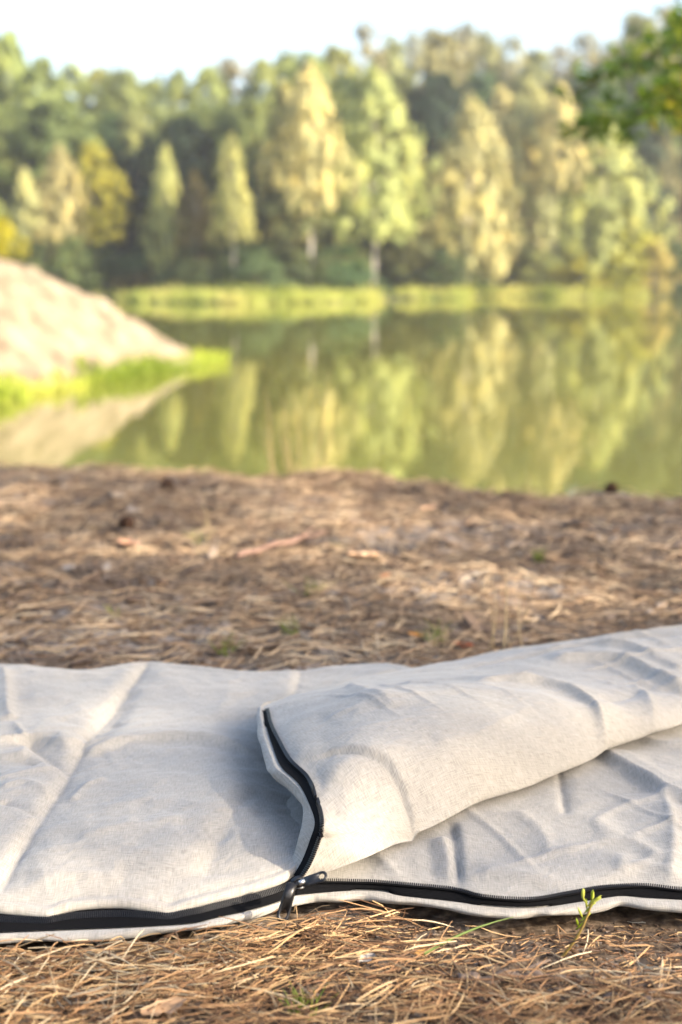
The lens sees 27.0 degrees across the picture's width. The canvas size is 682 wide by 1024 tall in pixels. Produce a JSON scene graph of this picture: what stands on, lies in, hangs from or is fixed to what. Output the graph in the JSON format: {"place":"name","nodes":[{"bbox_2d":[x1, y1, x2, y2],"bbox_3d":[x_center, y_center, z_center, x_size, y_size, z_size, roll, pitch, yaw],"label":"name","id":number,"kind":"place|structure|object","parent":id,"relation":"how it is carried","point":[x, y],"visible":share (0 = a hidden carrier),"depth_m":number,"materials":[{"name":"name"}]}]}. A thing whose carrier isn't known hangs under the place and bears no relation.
{"place":"outdoors","nodes":[
{"label":"outdoors","id":0,"kind":"place"},
{"bbox_2d":[0,258,196,398],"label":"sandy bank","id":1,"kind":"structure","parent":0,"point":[47,323],"depth_m":31.44,"materials":[{"name":"beige sand"}]},
{"bbox_2d":[0,215,31,260],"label":"young shrub","id":2,"kind":"object","parent":1,"relation":"on","point":[5,237],"visible":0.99,"depth_m":33.33,"materials":[{"name":"yellow plant"}]},
{"bbox_2d":[0,345,232,402],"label":"bankside grass","id":3,"kind":"structure","parent":1,"relation":"on","point":[133,369],"depth_m":30.81,"materials":[{"name":"green plant"}]},
{"bbox_2d":[0,296,681,499],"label":"lake water","id":4,"kind":"structure","parent":0,"point":[551,395],"depth_m":26.77,"materials":[{"name":"green liquid"}]},
{"bbox_2d":[0,467,681,1023],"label":"ground","id":5,"kind":"structure","parent":0,"point":[566,923],"depth_m":2.17,"materials":[{"name":"soil"}]},
{"bbox_2d":[141,997,186,1016],"bbox_3d":[-0.120,0.337,0.968,0.020,0.008,0.033,8,13,40],"label":"dead leaf","id":6,"kind":"object","parent":5,"relation":"on","point":[168,1006],"visible":0.96,"depth_m":0.97,"materials":[{"name":"brown plant"}]},
{"bbox_2d":[0,624,681,943],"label":"sleeping bag","id":7,"kind":"object","parent":5,"relation":"on","point":[519,782],"visible":1,"depth_m":1.26,"materials":[{"name":"fabric"}]},
{"bbox_2d":[0,899,681,1023],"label":"pine needles","id":8,"kind":"object","parent":5,"relation":"on","point":[179,950],"visible":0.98,"depth_m":1.00,"materials":[{"name":"brown plant"}]},
{"bbox_2d":[0,911,681,1023],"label":"needle crumbs","id":9,"kind":"object","parent":5,"relation":"on","point":[628,957],"visible":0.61,"depth_m":1.03,"materials":[{"name":"brown plant"}]},
{"bbox_2d":[0,460,681,670],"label":"pine needles","id":10,"kind":"object","parent":5,"relation":"on","point":[603,511],"visible":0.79,"depth_m":2.38,"materials":[{"name":"brown plant"}]},
{"bbox_2d":[234,526,325,558],"bbox_3d":[-0.104,0.051,2.559,0.022,0.028,0.298,6,11,31],"label":"dead stick","id":11,"kind":"object","parent":10,"relation":"on","point":[275,543],"visible":1,"depth_m":2.55,"materials":[{"name":"brown wood"}]},
{"bbox_2d":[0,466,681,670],"bbox_3d":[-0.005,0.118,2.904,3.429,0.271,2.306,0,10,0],"label":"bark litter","id":12,"kind":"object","parent":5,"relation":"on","point":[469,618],"visible":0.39,"depth_m":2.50,"materials":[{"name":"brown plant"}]},
{"bbox_2d":[458,959,571,986],"bbox_3d":[0.126,0.335,1.026,0.083,0.013,0.028,0,10,0],"label":"dead twig","id":13,"kind":"object","parent":5,"relation":"on","point":[516,972],"visible":0.61,"depth_m":1.02,"materials":[{"name":"brown wood"}]},
{"bbox_2d":[550,0,681,149],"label":"oak tree","id":14,"kind":"object","parent":5,"relation":"on","point":[666,83],"visible":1,"depth_m":6.75,"materials":[{"name":"green plant"}]},
{"bbox_2d":[0,0,681,120],"label":"sky","id":15,"kind":"structure","parent":0,"point":[148,37],"materials":[{"name":"white"}]},
{"bbox_2d":[66,238,681,303],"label":"shore","id":16,"kind":"structure","parent":0,"point":[396,297],"depth_m":139.26,"materials":[{"name":"green plant"}]},
{"bbox_2d":[0,51,16,116],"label":"broadleaf tree","id":17,"kind":"object","parent":16,"relation":"on","point":[5,70],"visible":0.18,"depth_m":152.97,"materials":[{"name":"green plant"}]},
{"bbox_2d":[0,26,37,102],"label":"broadleaf tree","id":18,"kind":"object","parent":16,"relation":"on","point":[11,49],"visible":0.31,"depth_m":156.59,"materials":[{"name":"green plant"}]},
{"bbox_2d":[1,165,50,265],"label":"birch tree","id":19,"kind":"object","parent":16,"relation":"on","point":[24,192],"visible":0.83,"depth_m":123.68,"materials":[{"name":"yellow plant"}]},
{"bbox_2d":[0,101,59,254],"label":"broadleaf tree","id":20,"kind":"object","parent":16,"relation":"on","point":[8,128],"visible":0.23,"depth_m":140.50,"materials":[{"name":"green plant"}]},
{"bbox_2d":[0,97,64,217],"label":"broadleaf tree","id":21,"kind":"object","parent":16,"relation":"on","point":[8,138],"visible":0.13,"depth_m":141.87,"materials":[{"name":"green plant"}]},
{"bbox_2d":[5,54,79,123],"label":"broadleaf tree","id":22,"kind":"object","parent":16,"relation":"on","point":[35,77],"visible":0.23,"depth_m":152.30,"materials":[{"name":"green plant"}]},
{"bbox_2d":[6,237,81,287],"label":"lakeside bush","id":23,"kind":"object","parent":16,"relation":"on","point":[28,261],"visible":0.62,"depth_m":122.41,"materials":[{"name":"green plant"}]},
{"bbox_2d":[0,96,120,278],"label":"broadleaf tree","id":24,"kind":"object","parent":16,"relation":"on","point":[53,125],"visible":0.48,"depth_m":137.12,"materials":[{"name":"green plant"}]},
{"bbox_2d":[32,142,91,282],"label":"birch tree","id":25,"kind":"object","parent":16,"relation":"on","point":[72,206],"visible":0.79,"depth_m":124.81,"materials":[{"name":"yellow plant"}]},
{"bbox_2d":[37,59,103,136],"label":"broadleaf tree","id":26,"kind":"object","parent":16,"relation":"on","point":[80,83],"visible":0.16,"depth_m":156.68,"materials":[{"name":"green plant"}]},
{"bbox_2d":[45,235,105,295],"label":"lakeside bush","id":27,"kind":"object","parent":16,"relation":"on","point":[65,257],"visible":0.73,"depth_m":122.89,"materials":[{"name":"green plant"}]},
{"bbox_2d":[49,240,136,295],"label":"lakeside bush","id":28,"kind":"object","parent":16,"relation":"on","point":[103,265],"visible":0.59,"depth_m":124.91,"materials":[{"name":"green plant"}]},
{"bbox_2d":[63,112,127,232],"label":"broadleaf tree","id":29,"kind":"object","parent":16,"relation":"on","point":[87,119],"visible":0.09,"depth_m":145.42,"materials":[{"name":"green plant"}]},
{"bbox_2d":[54,139,145,271],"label":"broadleaf tree","id":30,"kind":"object","parent":16,"relation":"on","point":[102,183],"visible":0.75,"depth_m":132.64,"materials":[{"name":"green plant"}]},
{"bbox_2d":[76,65,123,154],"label":"broadleaf tree","id":31,"kind":"object","parent":16,"relation":"on","point":[94,78],"visible":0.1,"depth_m":161.19,"materials":[{"name":"green plant"}]},
{"bbox_2d":[86,111,150,268],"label":"broadleaf tree","id":32,"kind":"object","parent":16,"relation":"on","point":[106,130],"visible":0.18,"depth_m":144.32,"materials":[{"name":"green plant"}]},
{"bbox_2d":[90,65,157,139],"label":"broadleaf tree","id":33,"kind":"object","parent":16,"relation":"on","point":[132,99],"visible":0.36,"depth_m":154.24,"materials":[{"name":"green plant"}]},
{"bbox_2d":[88,134,174,272],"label":"broadleaf tree","id":34,"kind":"object","parent":16,"relation":"on","point":[132,175],"visible":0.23,"depth_m":142.21,"materials":[{"name":"green plant"}]},
{"bbox_2d":[93,108,169,270],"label":"broadleaf tree","id":35,"kind":"object","parent":16,"relation":"on","point":[138,126],"visible":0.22,"depth_m":143.78,"materials":[{"name":"green plant"}]},
{"bbox_2d":[106,269,159,298],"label":"lakeside bush","id":36,"kind":"object","parent":16,"relation":"on","point":[140,280],"visible":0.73,"depth_m":120.76,"materials":[{"name":"green plant"}]},
{"bbox_2d":[108,245,189,290],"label":"lakeside bush","id":37,"kind":"object","parent":16,"relation":"on","point":[141,263],"visible":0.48,"depth_m":121.64,"materials":[{"name":"green plant"}]},
{"bbox_2d":[138,77,177,129],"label":"broadleaf tree","id":38,"kind":"object","parent":16,"relation":"on","point":[153,86],"visible":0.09,"depth_m":160.89,"materials":[{"name":"green plant"}]},
{"bbox_2d":[138,142,194,288],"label":"birch tree","id":39,"kind":"object","parent":16,"relation":"on","point":[165,179],"visible":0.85,"depth_m":120.95,"materials":[{"name":"green plant"}]},
{"bbox_2d":[145,66,210,191],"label":"broadleaf tree","id":40,"kind":"object","parent":16,"relation":"on","point":[179,95],"visible":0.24,"depth_m":149.26,"materials":[{"name":"green plant"}]},
{"bbox_2d":[138,113,227,279],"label":"broadleaf tree","id":41,"kind":"object","parent":16,"relation":"on","point":[177,135],"visible":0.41,"depth_m":133.04,"materials":[{"name":"green plant"}]},
{"bbox_2d":[138,104,227,252],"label":"broadleaf tree","id":42,"kind":"object","parent":16,"relation":"on","point":[183,112],"visible":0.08,"depth_m":142.31,"materials":[{"name":"green plant"}]},
{"bbox_2d":[173,169,214,281],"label":"birch tree","id":43,"kind":"object","parent":16,"relation":"on","point":[200,207],"visible":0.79,"depth_m":118.49,"materials":[{"name":"green plant"}]},
{"bbox_2d":[154,241,252,289],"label":"lakeside bush","id":44,"kind":"object","parent":16,"relation":"on","point":[201,275],"visible":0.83,"depth_m":117.31,"materials":[{"name":"green plant"}]},
{"bbox_2d":[187,64,234,152],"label":"broadleaf tree","id":45,"kind":"object","parent":16,"relation":"on","point":[206,76],"visible":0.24,"depth_m":150.42,"materials":[{"name":"green plant"}]},
{"bbox_2d":[174,99,250,270],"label":"broadleaf tree","id":46,"kind":"object","parent":16,"relation":"on","point":[203,113],"visible":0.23,"depth_m":135.99,"materials":[{"name":"green plant"}]},
{"bbox_2d":[206,54,253,106],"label":"pine tree","id":47,"kind":"object","parent":16,"relation":"on","point":[233,72],"visible":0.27,"depth_m":152.91,"materials":[{"name":"green plant"}]},
{"bbox_2d":[206,132,258,281],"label":"birch tree","id":48,"kind":"object","parent":16,"relation":"on","point":[230,147],"visible":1,"depth_m":115.25,"materials":[{"name":"green plant"}]},
{"bbox_2d":[193,98,285,259],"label":"broadleaf tree","id":49,"kind":"object","parent":16,"relation":"on","point":[229,120],"visible":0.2,"depth_m":134.15,"materials":[{"name":"green plant"}]},
{"bbox_2d":[209,93,299,263],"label":"broadleaf tree","id":50,"kind":"object","parent":16,"relation":"on","point":[259,112],"visible":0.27,"depth_m":130.15,"materials":[{"name":"green plant"}]},
{"bbox_2d":[217,155,292,283],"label":"broadleaf tree","id":51,"kind":"object","parent":16,"relation":"on","point":[251,177],"visible":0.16,"depth_m":127.72,"materials":[{"name":"green plant"}]},
{"bbox_2d":[220,243,300,296],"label":"lakeside bush","id":52,"kind":"object","parent":16,"relation":"on","point":[249,256],"visible":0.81,"depth_m":114.03,"materials":[{"name":"green plant"}]},
{"bbox_2d":[235,55,291,111],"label":"broadleaf tree","id":53,"kind":"object","parent":16,"relation":"on","point":[263,69],"visible":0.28,"depth_m":143.70,"materials":[{"name":"green plant"}]},
{"bbox_2d":[256,45,297,100],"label":"broadleaf tree","id":54,"kind":"object","parent":16,"relation":"on","point":[285,61],"visible":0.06,"depth_m":148.96,"materials":[{"name":"green plant"}]},
{"bbox_2d":[222,183,345,288],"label":"broadleaf tree","id":55,"kind":"object","parent":16,"relation":"on","point":[273,210],"visible":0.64,"depth_m":118.82,"materials":[{"name":"green plant"}]},
{"bbox_2d":[251,79,322,248],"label":"birch tree","id":56,"kind":"object","parent":16,"relation":"on","point":[278,116],"visible":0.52,"depth_m":120.05,"materials":[{"name":"green plant"}]},
{"bbox_2d":[248,248,335,296],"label":"lakeside bush","id":57,"kind":"object","parent":16,"relation":"on","point":[297,270],"visible":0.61,"depth_m":117.36,"materials":[{"name":"green plant"}]},
{"bbox_2d":[280,48,333,123],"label":"broadleaf tree","id":58,"kind":"object","parent":16,"relation":"on","point":[309,58],"visible":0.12,"depth_m":143.56,"materials":[{"name":"green plant"}]},
{"bbox_2d":[260,60,360,282],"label":"birch tree","id":59,"kind":"object","parent":16,"relation":"on","point":[313,100],"visible":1,"depth_m":116.90,"materials":[{"name":"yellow plant"}]},
{"bbox_2d":[290,85,374,281],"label":"broadleaf tree","id":60,"kind":"object","parent":16,"relation":"on","point":[334,99],"visible":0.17,"depth_m":130.00,"materials":[{"name":"green plant"}]},
{"bbox_2d":[319,41,364,112],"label":"broadleaf tree","id":61,"kind":"object","parent":16,"relation":"on","point":[334,57],"visible":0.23,"depth_m":148.69,"materials":[{"name":"green plant"}]},
{"bbox_2d":[294,244,395,299],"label":"lakeside bush","id":62,"kind":"object","parent":16,"relation":"on","point":[335,267],"visible":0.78,"depth_m":119.32,"materials":[{"name":"green plant"}]},
{"bbox_2d":[327,69,394,253],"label":"broadleaf tree","id":63,"kind":"object","parent":16,"relation":"on","point":[344,84],"visible":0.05,"depth_m":137.64,"materials":[{"name":"green plant"}]},
{"bbox_2d":[340,16,390,119],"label":"pine tree","id":64,"kind":"object","parent":16,"relation":"on","point":[362,35],"visible":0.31,"depth_m":158.28,"materials":[{"name":"green plant"}]},
{"bbox_2d":[315,142,425,278],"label":"broadleaf tree","id":65,"kind":"object","parent":16,"relation":"on","point":[328,237],"visible":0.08,"depth_m":133.64,"materials":[{"name":"green plant"}]},
{"bbox_2d":[91,278,651,303],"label":"lakeside reeds","id":66,"kind":"object","parent":16,"relation":"on","point":[212,293],"visible":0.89,"depth_m":117.60,"materials":[{"name":"green plant"}]},
{"bbox_2d":[312,62,441,285],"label":"birch tree","id":67,"kind":"object","parent":16,"relation":"on","point":[375,99],"visible":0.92,"depth_m":122.85,"materials":[{"name":"green plant"}]},
{"bbox_2d":[365,33,416,128],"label":"broadleaf tree","id":68,"kind":"object","parent":16,"relation":"on","point":[394,61],"visible":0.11,"depth_m":161.13,"materials":[{"name":"green plant"}]},
{"bbox_2d":[340,249,443,293],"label":"lakeside bush","id":69,"kind":"object","parent":16,"relation":"on","point":[393,271],"visible":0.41,"depth_m":133.36,"materials":[{"name":"green plant"}]},
{"bbox_2d":[368,72,434,252],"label":"broadleaf tree","id":70,"kind":"object","parent":16,"relation":"on","point":[399,85],"visible":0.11,"depth_m":153.46,"materials":[{"name":"green plant"}]},
{"bbox_2d":[369,201,444,284],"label":"broadleaf tree","id":71,"kind":"object","parent":16,"relation":"on","point":[411,244],"visible":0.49,"depth_m":132.40,"materials":[{"name":"green plant"}]},
{"bbox_2d":[369,124,449,286],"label":"birch tree","id":72,"kind":"object","parent":16,"relation":"on","point":[419,163],"visible":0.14,"depth_m":134.88,"materials":[{"name":"green plant"}]},
{"bbox_2d":[399,28,430,113],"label":"pine tree","id":73,"kind":"object","parent":16,"relation":"on","point":[416,56],"visible":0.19,"depth_m":163.92,"materials":[{"name":"green plant"}]},
{"bbox_2d":[404,153,464,270],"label":"birch tree","id":74,"kind":"object","parent":16,"relation":"on","point":[452,226],"visible":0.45,"depth_m":135.17,"materials":[{"name":"green plant"}]},
{"bbox_2d":[398,68,477,244],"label":"broadleaf tree","id":75,"kind":"object","parent":16,"relation":"on","point":[434,109],"visible":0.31,"depth_m":149.57,"materials":[{"name":"green plant"}]},
{"bbox_2d":[406,25,469,111],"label":"broadleaf tree","id":76,"kind":"object","parent":16,"relation":"on","point":[435,61],"visible":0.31,"depth_m":170.12,"materials":[{"name":"green plant"}]},
{"bbox_2d":[394,123,481,284],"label":"broadleaf tree","id":77,"kind":"object","parent":16,"relation":"on","point":[430,134],"visible":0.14,"depth_m":143.65,"materials":[{"name":"green plant"}]},
{"bbox_2d":[385,245,499,291],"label":"lakeside bush","id":78,"kind":"object","parent":16,"relation":"on","point":[442,258],"visible":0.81,"depth_m":132.05,"materials":[{"name":"green plant"}]},
{"bbox_2d":[439,80,484,280],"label":"broadleaf tree","id":79,"kind":"object","parent":16,"relation":"on","point":[457,91],"visible":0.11,"depth_m":150.52,"materials":[{"name":"green plant"}]},
{"bbox_2d":[441,18,483,84],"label":"pine tree","id":80,"kind":"object","parent":16,"relation":"on","point":[469,43],"visible":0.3,"depth_m":172.78,"materials":[{"name":"green plant"}]},
{"bbox_2d":[425,92,522,288],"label":"birch tree","id":81,"kind":"object","parent":16,"relation":"on","point":[469,206],"visible":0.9,"depth_m":133.27,"materials":[{"name":"green plant"}]},
{"bbox_2d":[462,70,505,175],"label":"broadleaf tree","id":82,"kind":"object","parent":16,"relation":"on","point":[484,89],"visible":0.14,"depth_m":164.82,"materials":[{"name":"green plant"}]},
{"bbox_2d":[462,26,521,167],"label":"broadleaf tree","id":83,"kind":"object","parent":16,"relation":"on","point":[488,55],"visible":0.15,"depth_m":177.01,"materials":[{"name":"green plant"}]},
{"bbox_2d":[462,85,544,286],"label":"birch tree","id":84,"kind":"object","parent":16,"relation":"on","point":[500,100],"visible":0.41,"depth_m":142.68,"materials":[{"name":"green plant"}]},
{"bbox_2d":[487,30,527,91],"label":"pine tree","id":85,"kind":"object","parent":16,"relation":"on","point":[502,63],"visible":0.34,"depth_m":169.34,"materials":[{"name":"green plant"}]},
{"bbox_2d":[477,73,575,281],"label":"birch tree","id":86,"kind":"object","parent":16,"relation":"on","point":[525,97],"visible":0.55,"depth_m":142.29,"materials":[{"name":"green plant"}]},
{"bbox_2d":[506,46,556,98],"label":"broadleaf tree","id":87,"kind":"object","parent":16,"relation":"on","point":[537,60],"visible":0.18,"depth_m":172.65,"materials":[{"name":"green plant"}]},
{"bbox_2d":[496,242,577,287],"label":"lakeside bush","id":88,"kind":"object","parent":16,"relation":"on","point":[534,256],"visible":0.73,"depth_m":141.47,"materials":[{"name":"green plant"}]},
{"bbox_2d":[515,125,594,274],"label":"broadleaf tree","id":89,"kind":"object","parent":16,"relation":"on","point":[585,226],"visible":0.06,"depth_m":159.80,"materials":[{"name":"green plant"}]},
{"bbox_2d":[544,39,572,86],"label":"pine tree","id":90,"kind":"object","parent":16,"relation":"on","point":[560,61],"visible":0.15,"depth_m":179.85,"materials":[{"name":"green plant"}]},
{"bbox_2d":[520,79,604,285],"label":"birch tree","id":91,"kind":"object","parent":16,"relation":"on","point":[547,120],"visible":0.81,"depth_m":139.57,"materials":[{"name":"green plant"}]},
{"bbox_2d":[536,76,603,256],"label":"broadleaf tree","id":92,"kind":"object","parent":16,"relation":"on","point":[571,86],"visible":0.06,"depth_m":163.82,"materials":[{"name":"green plant"}]},
{"bbox_2d":[537,251,614,293],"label":"lakeside bush","id":93,"kind":"object","parent":16,"relation":"on","point":[578,268],"visible":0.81,"depth_m":140.04,"materials":[{"name":"green plant"}]},
{"bbox_2d":[558,26,606,139],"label":"pine tree","id":94,"kind":"object","parent":16,"relation":"on","point":[581,38],"visible":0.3,"depth_m":172.29,"materials":[{"name":"green plant"}]},
{"bbox_2d":[552,71,646,265],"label":"broadleaf tree","id":95,"kind":"object","parent":16,"relation":"on","point":[596,93],"visible":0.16,"depth_m":161.36,"materials":[{"name":"green plant"}]},
{"bbox_2d":[536,111,676,285],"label":"birch tree","id":96,"kind":"object","parent":16,"relation":"on","point":[601,208],"visible":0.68,"depth_m":140.69,"materials":[{"name":"green plant"}]},
{"bbox_2d":[581,204,657,296],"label":"lakeside bush","id":97,"kind":"object","parent":16,"relation":"on","point":[615,276],"visible":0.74,"depth_m":140.04,"materials":[{"name":"green plant"}]},
{"bbox_2d":[586,99,680,272],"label":"broadleaf tree","id":98,"kind":"object","parent":16,"relation":"on","point":[650,148],"visible":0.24,"depth_m":157.47,"materials":[{"name":"green plant"}]},
{"bbox_2d":[608,7,665,136],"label":"broadleaf tree","id":99,"kind":"object","parent":16,"relation":"on","point":[638,20],"visible":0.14,"depth_m":171.45,"materials":[{"name":"green plant"}]},
{"bbox_2d":[612,65,681,274],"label":"broadleaf tree","id":100,"kind":"object","parent":16,"relation":"on","point":[632,87],"visible":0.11,"depth_m":165.79,"materials":[{"name":"green plant"}]},
{"bbox_2d":[625,235,681,296],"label":"lakeside bush","id":101,"kind":"object","parent":16,"relation":"on","point":[653,247],"visible":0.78,"depth_m":141.13,"materials":[{"name":"yellow plant"}]},
{"bbox_2d":[628,120,681,287],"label":"birch tree","id":102,"kind":"object","parent":16,"relation":"on","point":[673,181],"visible":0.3,"depth_m":159.32,"materials":[{"name":"green plant"}]},
{"bbox_2d":[647,240,681,295],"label":"lakeside bush","id":103,"kind":"object","parent":16,"relation":"on","point":[677,264],"visible":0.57,"depth_m":144.61,"materials":[{"name":"green plant"}]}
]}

